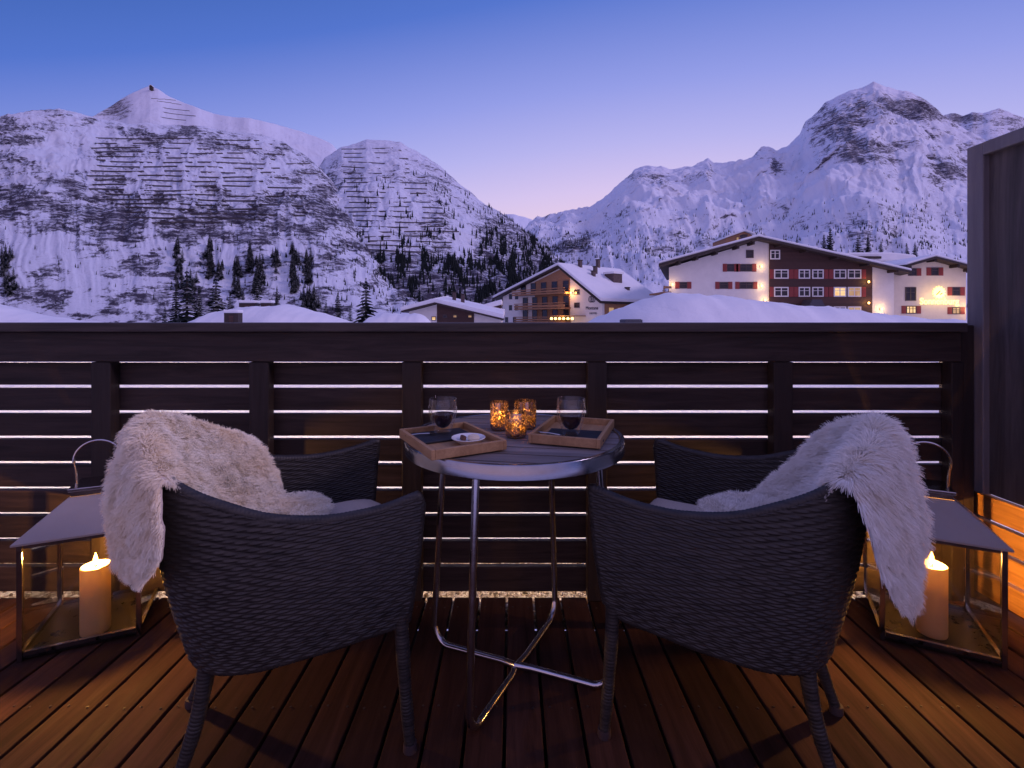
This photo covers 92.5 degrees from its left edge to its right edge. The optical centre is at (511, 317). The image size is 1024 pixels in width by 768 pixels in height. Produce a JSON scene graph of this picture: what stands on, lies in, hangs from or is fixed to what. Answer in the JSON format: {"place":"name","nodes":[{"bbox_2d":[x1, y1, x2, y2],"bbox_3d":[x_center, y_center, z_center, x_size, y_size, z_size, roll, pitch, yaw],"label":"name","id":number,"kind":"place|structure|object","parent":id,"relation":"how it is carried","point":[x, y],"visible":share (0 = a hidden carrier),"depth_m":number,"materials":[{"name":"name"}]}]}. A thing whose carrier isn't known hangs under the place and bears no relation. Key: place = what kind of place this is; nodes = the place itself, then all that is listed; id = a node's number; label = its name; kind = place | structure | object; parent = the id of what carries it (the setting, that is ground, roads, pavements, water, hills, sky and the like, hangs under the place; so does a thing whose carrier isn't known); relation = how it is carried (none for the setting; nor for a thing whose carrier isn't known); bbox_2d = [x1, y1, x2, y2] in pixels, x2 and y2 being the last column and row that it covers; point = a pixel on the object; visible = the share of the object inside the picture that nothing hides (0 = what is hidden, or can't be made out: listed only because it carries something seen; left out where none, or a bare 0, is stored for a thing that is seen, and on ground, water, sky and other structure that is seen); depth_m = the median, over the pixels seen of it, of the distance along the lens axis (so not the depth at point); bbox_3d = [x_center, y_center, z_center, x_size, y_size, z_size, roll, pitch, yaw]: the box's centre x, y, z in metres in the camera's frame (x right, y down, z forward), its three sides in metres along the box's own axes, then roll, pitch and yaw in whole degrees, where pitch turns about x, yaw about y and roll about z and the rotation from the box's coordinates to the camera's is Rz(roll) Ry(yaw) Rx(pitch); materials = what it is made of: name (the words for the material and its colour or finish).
{"place":"outdoors","nodes":[
{"label":"outdoors","id":0,"kind":"place"},
{"bbox_2d":[0,109,418,321],"bbox_3d":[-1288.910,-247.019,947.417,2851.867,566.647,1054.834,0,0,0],"label":"mountain","id":1,"kind":"structure","parent":0,"point":[49,162],"depth_m":564.91,"materials":[{"name":"snow"}]},
{"bbox_2d":[87,175,124,176],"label":"avalanche barrier","id":2,"kind":"object","parent":1,"relation":"on","point":[106,175],"visible":1,"depth_m":675.56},
{"bbox_2d":[94,179,126,180],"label":"avalanche barrier","id":3,"kind":"object","parent":1,"relation":"on","point":[110,179],"visible":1,"depth_m":665.69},
{"bbox_2d":[91,170,143,171],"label":"avalanche barrier","id":4,"kind":"object","parent":1,"relation":"on","point":[114,171],"visible":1,"depth_m":692.91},
{"bbox_2d":[97,165,139,167],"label":"avalanche barrier","id":5,"kind":"object","parent":1,"relation":"on","point":[120,166],"visible":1,"depth_m":710.05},
{"bbox_2d":[96,159,151,162],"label":"avalanche barrier","id":6,"kind":"object","parent":1,"relation":"on","point":[103,160],"visible":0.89,"depth_m":748.68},
{"bbox_2d":[96,137,152,139],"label":"avalanche barrier","id":7,"kind":"object","parent":1,"relation":"on","point":[124,138],"visible":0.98,"depth_m":912.36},
{"bbox_2d":[95,151,169,152],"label":"avalanche barrier","id":8,"kind":"object","parent":1,"relation":"on","point":[124,151],"visible":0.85,"depth_m":835.98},
{"bbox_2d":[106,198,176,200],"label":"avalanche barrier","id":9,"kind":"object","parent":1,"relation":"on","point":[144,199],"visible":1,"depth_m":605.52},
{"bbox_2d":[115,203,167,204],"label":"avalanche barrier","id":10,"kind":"object","parent":1,"relation":"on","point":[137,203],"visible":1,"depth_m":593.97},
{"bbox_2d":[125,206,193,209],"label":"avalanche barrier","id":11,"kind":"object","parent":1,"relation":"on","point":[162,208],"visible":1,"depth_m":577.23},
{"bbox_2d":[132,216,187,218],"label":"avalanche barrier","id":12,"kind":"object","parent":1,"relation":"on","point":[161,217],"visible":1,"depth_m":554.14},
{"bbox_2d":[144,190,196,191],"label":"avalanche barrier","id":13,"kind":"object","parent":1,"relation":"on","point":[168,190],"visible":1,"depth_m":624.24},
{"bbox_2d":[141,179,215,182],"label":"avalanche barrier","id":14,"kind":"object","parent":1,"relation":"on","point":[173,180],"visible":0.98,"depth_m":659.22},
{"bbox_2d":[150,194,215,195],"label":"avalanche barrier","id":15,"kind":"object","parent":1,"relation":"on","point":[181,194],"visible":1,"depth_m":614.43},
{"bbox_2d":[143,166,222,167],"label":"avalanche barrier","id":16,"kind":"object","parent":1,"relation":"on","point":[175,166],"visible":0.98,"depth_m":711.29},
{"bbox_2d":[152,221,219,223],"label":"avalanche barrier","id":17,"kind":"object","parent":1,"relation":"on","point":[185,222],"visible":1,"depth_m":554.81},
{"bbox_2d":[180,203,229,205],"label":"avalanche barrier","id":18,"kind":"object","parent":1,"relation":"on","point":[203,204],"visible":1,"depth_m":592.34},
{"bbox_2d":[0,188,415,313],"bbox_3d":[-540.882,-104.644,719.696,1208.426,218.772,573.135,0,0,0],"label":"forest","id":19,"kind":"object","parent":1,"relation":"on","point":[376,273],"visible":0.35,"depth_m":492.68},
{"bbox_2d":[192,185,249,186],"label":"avalanche barrier","id":20,"kind":"object","parent":1,"relation":"on","point":[222,185],"visible":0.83,"depth_m":660.57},
{"bbox_2d":[199,176,253,177],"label":"avalanche barrier","id":21,"kind":"object","parent":1,"relation":"on","point":[228,177],"visible":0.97,"depth_m":716.22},
{"bbox_2d":[190,198,263,201],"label":"avalanche barrier","id":22,"kind":"object","parent":1,"relation":"on","point":[230,200],"visible":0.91,"depth_m":626.58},
{"bbox_2d":[207,208,256,210],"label":"avalanche barrier","id":23,"kind":"object","parent":1,"relation":"on","point":[234,209],"visible":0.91,"depth_m":598.56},
{"bbox_2d":[199,217,265,220],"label":"avalanche barrier","id":24,"kind":"object","parent":1,"relation":"on","point":[230,218],"visible":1,"depth_m":572.66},
{"bbox_2d":[197,161,270,164],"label":"avalanche barrier","id":25,"kind":"object","parent":1,"relation":"on","point":[233,163],"visible":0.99,"depth_m":772.57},
{"bbox_2d":[234,213,280,215],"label":"avalanche barrier","id":26,"kind":"object","parent":1,"relation":"on","point":[255,213],"visible":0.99,"depth_m":587.25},
{"bbox_2d":[249,204,302,206],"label":"avalanche barrier","id":27,"kind":"object","parent":1,"relation":"on","point":[275,205],"visible":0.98,"depth_m":617.96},
{"bbox_2d":[266,195,305,196],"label":"avalanche barrier","id":28,"kind":"object","parent":1,"relation":"on","point":[286,195],"visible":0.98,"depth_m":662.13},
{"bbox_2d":[93,86,336,165],"bbox_3d":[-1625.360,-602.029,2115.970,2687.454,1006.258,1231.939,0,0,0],"label":"peak","id":29,"kind":"structure","parent":0,"point":[141,106],"depth_m":2217.69,"materials":[{"name":"snow"}]},
{"bbox_2d":[320,139,558,308],"bbox_3d":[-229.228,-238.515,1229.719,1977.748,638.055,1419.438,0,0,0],"label":"hill","id":30,"kind":"structure","parent":0,"point":[393,167],"depth_m":860.10,"materials":[{"name":"snow"}]},
{"bbox_2d":[352,215,409,217],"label":"avalanche barrier","id":31,"kind":"object","parent":30,"relation":"on","point":[377,215],"visible":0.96,"depth_m":763.45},
{"bbox_2d":[365,244,420,246],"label":"avalanche barrier","id":32,"kind":"object","parent":30,"relation":"on","point":[389,245],"visible":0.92,"depth_m":658.84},
{"bbox_2d":[369,249,432,252],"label":"avalanche barrier","id":33,"kind":"object","parent":30,"relation":"on","point":[395,250],"visible":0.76,"depth_m":645.50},
{"bbox_2d":[338,166,564,303],"bbox_3d":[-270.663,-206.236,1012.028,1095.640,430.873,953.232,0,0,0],"label":"forest","id":34,"kind":"object","parent":30,"relation":"on","point":[487,289],"visible":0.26,"depth_m":671.01,"materials":[{"name":"plant"}]},
{"bbox_2d":[335,631,673,767],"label":"deck base","id":35,"kind":"object","parent":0,"point":[504,726],"depth_m":1.38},
{"bbox_2d":[0,597,1023,767],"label":"deck","id":36,"kind":"structure","parent":35,"relation":"on","point":[151,670],"depth_m":1.40,"materials":[{"name":"brown wood"}]},
{"bbox_2d":[10,439,158,662],"bbox_3d":[-1.500,0.769,1.775,0.346,0.662,0.346,0,0,-25],"label":"lantern","id":37,"kind":"object","parent":36,"relation":"on","point":[76,515],"visible":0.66,"depth_m":1.67,"materials":[{"name":"metal"}]},
{"bbox_2d":[79,552,110,637],"bbox_3d":[-1.445,0.949,1.700,0.084,0.270,0.084,0,0,0],"label":"pillar candle","id":38,"kind":"object","parent":37,"relation":"on","point":[95,596],"visible":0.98,"depth_m":1.67,"materials":[{"name":"white wax"}]},
{"bbox_2d":[159,438,425,767],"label":"wicker armchair","id":39,"kind":"object","parent":36,"relation":"on","point":[249,591],"visible":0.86,"depth_m":1.13,"materials":[{"name":"wicker"}]},
{"bbox_2d":[99,409,335,592],"bbox_3d":[-0.826,0.450,1.372,0.557,0.382,0.495,0,0,34],"label":"sheepskin","id":40,"kind":"object","parent":39,"relation":"on","point":[155,451],"visible":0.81,"depth_m":1.20,"materials":[{"name":"fur"}]},
{"bbox_2d":[0,322,973,600],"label":"terrace railing","id":41,"kind":"object","parent":36,"relation":"on","point":[106,360],"visible":0.69,"depth_m":1.95,"materials":[{"name":"brown wood"}]},
{"bbox_2d":[1,606,1015,708],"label":"deck screws","id":42,"kind":"object","parent":36,"relation":"on","point":[458,705],"visible":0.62,"depth_m":1.39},
{"bbox_2d":[405,413,624,730],"bbox_3d":[0.008,0.728,1.518,0.666,0.742,0.666,0,0,0],"label":"bistro table","id":43,"kind":"object","parent":36,"relation":"on","point":[520,459],"visible":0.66,"depth_m":1.31,"materials":[{"name":"grey metal"}]},
{"bbox_2d":[399,422,506,460],"bbox_3d":[-0.175,0.344,1.395,0.215,0.026,0.275,0,0,-29],"label":"serving tray","id":44,"kind":"object","parent":43,"relation":"on","point":[490,442],"visible":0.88,"depth_m":1.32,"materials":[{"name":"brown wood"}]},
{"bbox_2d":[410,428,468,443],"bbox_3d":[-0.205,0.346,1.445,0.160,0.005,0.125,0,0,-29],"label":"slate tile","id":45,"kind":"object","parent":44,"relation":"on","point":[444,435],"visible":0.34,"depth_m":1.44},
{"bbox_2d":[428,398,456,431],"bbox_3d":[-0.208,0.292,1.475,0.086,0.101,0.086,0,0,0],"label":"drink glass","id":46,"kind":"object","parent":45,"relation":"on","point":[442,419],"visible":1,"depth_m":1.46,"materials":[{"name":"clear"}]},
{"bbox_2d":[451,433,484,444],"bbox_3d":[-0.122,0.341,1.372,0.096,0.018,0.096,0,0,0],"label":"dish","id":47,"kind":"object","parent":44,"relation":"on","point":[456,437],"visible":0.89,"depth_m":1.38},
{"bbox_2d":[467,434,479,440],"bbox_3d":[-0.108,0.335,1.375,0.036,0.018,0.025,0,0,0],"label":"biscuit","id":48,"kind":"object","parent":47,"relation":"on","point":[472,437],"visible":0.95,"depth_m":1.37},
{"bbox_2d":[490,400,507,429],"bbox_3d":[-0.042,0.313,1.580,0.058,0.087,0.058,0,0,0],"label":"tealight holder","id":49,"kind":"object","parent":43,"relation":"on","point":[500,408],"visible":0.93,"depth_m":1.56,"materials":[{"name":"orange glass"}]},
{"bbox_2d":[505,410,526,437],"bbox_3d":[0.012,0.321,1.485,0.066,0.072,0.066,0,0,0],"label":"tealight holder","id":50,"kind":"object","parent":43,"relation":"on","point":[515,430],"visible":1,"depth_m":1.46,"materials":[{"name":"orange glass"}]},
{"bbox_2d":[514,399,535,428],"bbox_3d":[0.043,0.314,1.605,0.074,0.086,0.074,0,0,0],"label":"tealight holder","id":51,"kind":"object","parent":43,"relation":"on","point":[530,409],"visible":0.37,"depth_m":1.58,"materials":[{"name":"orange glass"}]},
{"bbox_2d":[528,415,613,448],"bbox_3d":[0.190,0.344,1.500,0.205,0.026,0.285,0,0,19],"label":"serving tray","id":52,"kind":"object","parent":43,"relation":"on","point":[605,426],"visible":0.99,"depth_m":1.41,"materials":[{"name":"brown wood"}]},
{"bbox_2d":[547,428,603,441],"bbox_3d":[0.190,0.346,1.455,0.170,0.005,0.115,0,0,15],"label":"slate tile","id":53,"kind":"object","parent":52,"relation":"on","point":[583,433],"visible":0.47,"depth_m":1.47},
{"bbox_2d":[557,397,585,432],"bbox_3d":[0.175,0.290,1.452,0.086,0.105,0.086,0,0,0],"label":"drink glass","id":54,"kind":"object","parent":53,"relation":"on","point":[570,421],"visible":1,"depth_m":1.43,"materials":[{"name":"clear"}]},
{"bbox_2d":[587,438,866,767],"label":"wicker armchair","id":55,"kind":"object","parent":36,"relation":"on","point":[768,588],"visible":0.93,"depth_m":1.14,"materials":[{"name":"wicker"}]},
{"bbox_2d":[696,410,935,625],"bbox_3d":[0.753,0.475,1.282,0.450,0.420,0.463,0,0,32],"label":"sheepskin","id":56,"kind":"object","parent":55,"relation":"on","point":[869,459],"visible":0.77,"depth_m":1.10,"materials":[{"name":"fur"}]},
{"bbox_2d":[862,441,1013,670],"bbox_3d":[1.475,0.769,1.745,0.346,0.662,0.346,0,0,27],"label":"lantern","id":57,"kind":"object","parent":36,"relation":"on","point":[957,523],"visible":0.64,"depth_m":1.65,"materials":[{"name":"metal"}]},
{"bbox_2d":[915,552,947,639],"bbox_3d":[1.447,0.945,1.690,0.087,0.278,0.087,0,0,0],"label":"pillar candle","id":58,"kind":"object","parent":57,"relation":"on","point":[932,622],"visible":0.75,"depth_m":1.65,"materials":[{"name":"white wax"}]},
{"bbox_2d":[967,127,1023,617],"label":"privacy screen","id":59,"kind":"object","parent":36,"relation":"on","point":[995,242],"visible":0.75,"depth_m":1.84,"materials":[{"name":"brown wood"}]},
{"bbox_2d":[0,555,1023,629],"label":"gravel bed","id":60,"kind":"object","parent":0,"point":[452,594],"visible":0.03,"depth_m":2.03,"materials":[{"name":"gravel"}]},
{"bbox_2d":[0,385,1023,538],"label":"snow wall","id":61,"kind":"structure","parent":60,"relation":"on","point":[484,411],"depth_m":2.92,"materials":[{"name":"snow"}]},
{"bbox_2d":[0,0,1023,219],"label":"sky","id":62,"kind":"structure","parent":0,"point":[541,108],"materials":[{"name":"blue"}]},
{"bbox_2d":[506,214,532,228],"bbox_3d":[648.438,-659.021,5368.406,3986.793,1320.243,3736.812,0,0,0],"label":"valley ridge","id":63,"kind":"structure","parent":0,"point":[522,222],"depth_m":5978.32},
{"bbox_2d":[709,229,755,245],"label":"house","id":64,"kind":"structure","parent":0,"point":[730,238],"depth_m":120.00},
{"bbox_2d":[525,81,984,320],"bbox_3d":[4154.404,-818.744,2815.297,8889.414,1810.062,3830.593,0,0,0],"label":"massif","id":65,"kind":"structure","parent":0,"point":[850,152],"depth_m":1753.08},
{"bbox_2d":[528,196,965,290],"bbox_3d":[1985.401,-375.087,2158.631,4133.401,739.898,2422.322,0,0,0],"label":"forest","id":66,"kind":"object","parent":65,"relation":"on","point":[555,246],"visible":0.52,"depth_m":1374.44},
{"bbox_2d":[825,228,833,250],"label":"conifer tree","id":67,"kind":"object","parent":65,"relation":"on","point":[830,245],"visible":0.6,"depth_m":209.66,"materials":[{"name":"green plant"}]},
{"bbox_2d":[853,236,863,251],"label":"conifer tree","id":68,"kind":"object","parent":65,"relation":"on","point":[858,249],"visible":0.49,"depth_m":209.71,"materials":[{"name":"green plant"}]},
{"bbox_2d":[845,252,915,261],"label":"service building","id":69,"kind":"structure","parent":0,"point":[884,256],"depth_m":94.00,"materials":[{"name":"white paint"}]},
{"bbox_2d":[944,108,1023,140],"bbox_3d":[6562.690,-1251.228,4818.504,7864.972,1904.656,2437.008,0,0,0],"label":"back summit","id":70,"kind":"structure","parent":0,"point":[991,124],"depth_m":4960.46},
{"bbox_3d":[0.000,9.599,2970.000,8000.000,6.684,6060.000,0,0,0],"label":"snow ground","id":71,"kind":"structure","parent":0,"visible":0},
{"bbox_2d":[0,304,97,321],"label":"snow drift","id":72,"kind":"object","parent":71,"relation":"on","point":[9,314],"visible":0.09,"depth_m":60.51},
{"bbox_2d":[168,287,182,321],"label":"conifer tree","id":73,"kind":"object","parent":71,"relation":"on","point":[175,309],"visible":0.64,"depth_m":184.38,"materials":[{"name":"green plant"}]},
{"bbox_2d":[171,271,196,321],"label":"conifer tree","id":74,"kind":"object","parent":71,"relation":"on","point":[185,317],"visible":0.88,"depth_m":179.06,"materials":[{"name":"green plant"}]},
{"bbox_2d":[193,288,204,318],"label":"conifer tree","id":75,"kind":"object","parent":71,"relation":"on","point":[199,313],"visible":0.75,"depth_m":181.55,"materials":[{"name":"green plant"}]},
{"bbox_2d":[204,273,227,314],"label":"conifer tree","id":76,"kind":"object","parent":71,"relation":"on","point":[216,305],"visible":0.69,"depth_m":189.19,"materials":[{"name":"green plant"}]},
{"bbox_2d":[252,279,262,304],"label":"conifer tree","id":77,"kind":"object","parent":71,"relation":"on","point":[256,291],"visible":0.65,"depth_m":199.55,"materials":[{"name":"green plant"}]},
{"bbox_2d":[189,304,350,321],"bbox_3d":[-29.265,3.363,60.000,38.776,10.094,30.000,0,0,0],"label":"snow drift","id":78,"kind":"object","parent":71,"relation":"on","point":[285,313],"visible":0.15,"depth_m":56.65,"materials":[{"name":"snow"}]},
{"bbox_2d":[223,310,242,321],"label":"chimney","id":79,"kind":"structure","parent":78,"relation":"on","point":[233,315],"depth_m":51.99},
{"bbox_2d":[238,300,259,306],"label":"shed","id":80,"kind":"structure","parent":78,"relation":"on","point":[245,303],"depth_m":61.47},
{"bbox_2d":[260,300,274,306],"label":"shed","id":81,"kind":"structure","parent":78,"relation":"on","point":[267,303],"depth_m":61.47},
{"bbox_2d":[334,293,342,317],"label":"conifer tree","id":82,"kind":"object","parent":71,"relation":"on","point":[337,308],"visible":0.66,"depth_m":179.55,"materials":[{"name":"green plant"}]},
{"bbox_2d":[354,278,377,321],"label":"conifer tree","id":83,"kind":"object","parent":71,"relation":"on","point":[367,310],"visible":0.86,"depth_m":169.04,"materials":[{"name":"green plant"}]},
{"bbox_2d":[364,313,429,321],"bbox_3d":[-11.510,3.963,48.000,24.327,8.965,16.000,0,0,0],"label":"snow drift","id":84,"kind":"object","parent":71,"relation":"on","point":[396,317],"visible":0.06,"depth_m":46.65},
{"bbox_2d":[401,292,504,321],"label":"chalet","id":85,"kind":"object","parent":71,"relation":"on","point":[453,308],"visible":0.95,"depth_m":65.92,"materials":[{"name":"white paint"}]},
{"bbox_2d":[483,300,502,307],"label":"snowy outbuilding","id":86,"kind":"structure","parent":71,"relation":"on","point":[498,304],"depth_m":77.22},
{"bbox_2d":[492,259,656,321],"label":"balcony hotel","id":87,"kind":"structure","parent":71,"relation":"on","point":[559,292],"depth_m":84.66,"materials":[{"name":"white paint"}]},
{"bbox_2d":[563,280,568,291],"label":"window","id":88,"kind":"structure","parent":87,"relation":"in","point":[565,283],"depth_m":82.88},
{"bbox_2d":[589,292,966,322],"bbox_3d":[14.596,3.400,24.000,40.490,9.313,18.000,0,0,0],"label":"snow drift","id":89,"kind":"object","parent":71,"relation":"on","point":[675,307],"visible":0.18,"depth_m":22.23,"materials":[{"name":"snow"}]},
{"bbox_2d":[620,319,642,321],"bbox_3d":[5.221,0.388,21.500,0.800,0.670,0.600,0,0,-11],"label":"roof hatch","id":90,"kind":"object","parent":89,"relation":"on","point":[630,320],"visible":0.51,"depth_m":21.23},
{"bbox_2d":[649,234,911,314],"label":"hotel","id":91,"kind":"structure","parent":71,"relation":"on","point":[758,267],"depth_m":69.88,"materials":[{"name":"white paint"}]},
{"bbox_2d":[719,282,727,288],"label":"window","id":92,"kind":"structure","parent":91,"relation":"in","point":[722,285],"depth_m":69.98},
{"bbox_2d":[740,264,751,271],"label":"window","id":93,"kind":"structure","parent":91,"relation":"in","point":[743,267],"depth_m":69.98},
{"bbox_2d":[739,282,752,288],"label":"window","id":94,"kind":"structure","parent":91,"relation":"in","point":[742,285],"depth_m":69.98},
{"bbox_2d":[746,250,753,257],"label":"window","id":95,"kind":"structure","parent":91,"relation":"in","point":[749,253],"depth_m":69.98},
{"bbox_2d":[770,250,779,258],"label":"window","id":96,"kind":"structure","parent":91,"relation":"in","point":[774,254],"depth_m":69.83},
{"bbox_2d":[774,269,788,278],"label":"window","id":97,"kind":"structure","parent":91,"relation":"in","point":[778,273],"depth_m":69.86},
{"bbox_2d":[774,287,788,296],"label":"window","id":98,"kind":"structure","parent":91,"relation":"in","point":[778,291],"depth_m":69.86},
{"bbox_2d":[798,269,809,278],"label":"window","id":99,"kind":"structure","parent":91,"relation":"in","point":[802,273],"depth_m":69.86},
{"bbox_2d":[798,287,809,296],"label":"window","id":100,"kind":"structure","parent":91,"relation":"in","point":[802,291],"depth_m":69.86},
{"bbox_2d":[812,269,823,278],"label":"window","id":101,"kind":"structure","parent":91,"relation":"in","point":[816,273],"depth_m":69.86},
{"bbox_2d":[812,287,823,296],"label":"window","id":102,"kind":"structure","parent":91,"relation":"in","point":[816,291],"depth_m":69.86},
{"bbox_2d":[834,269,845,278],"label":"window","id":103,"kind":"structure","parent":91,"relation":"in","point":[838,273],"depth_m":69.86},
{"bbox_2d":[834,287,845,296],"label":"window","id":104,"kind":"structure","parent":91,"relation":"in","point":[838,291],"depth_m":69.86,"materials":[{"name":"yellow"}]},
{"bbox_2d":[848,269,860,278],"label":"window","id":105,"kind":"structure","parent":91,"relation":"in","point":[852,273],"depth_m":69.86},
{"bbox_2d":[848,287,860,296],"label":"window","id":106,"kind":"structure","parent":91,"relation":"in","point":[852,291],"depth_m":69.86,"materials":[{"name":"yellow"}]},
{"bbox_2d":[885,254,966,320],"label":"hotel annex","id":107,"kind":"object","parent":71,"relation":"on","point":[926,276],"visible":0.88,"depth_m":72.00,"materials":[{"name":"beige paint"}]},
{"bbox_2d":[905,287,915,300],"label":"window","id":108,"kind":"structure","parent":107,"relation":"in","point":[910,292],"depth_m":71.98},
{"bbox_2d":[906,306,916,313],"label":"window","id":109,"kind":"structure","parent":107,"relation":"in","point":[909,309],"depth_m":71.98,"materials":[{"name":"yellow"}]},
{"bbox_2d":[931,267,938,275],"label":"window","id":110,"kind":"structure","parent":107,"relation":"in","point":[934,270],"depth_m":71.97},
{"bbox_2d":[920,286,958,305],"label":"hotel sign","id":111,"kind":"object","parent":107,"relation":"attached to","point":[938,291],"visible":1,"depth_m":71.88,"materials":[{"name":"yellow"}]},
{"bbox_2d":[952,287,959,295],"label":"window","id":112,"kind":"structure","parent":107,"relation":"in","point":[955,290],"depth_m":71.98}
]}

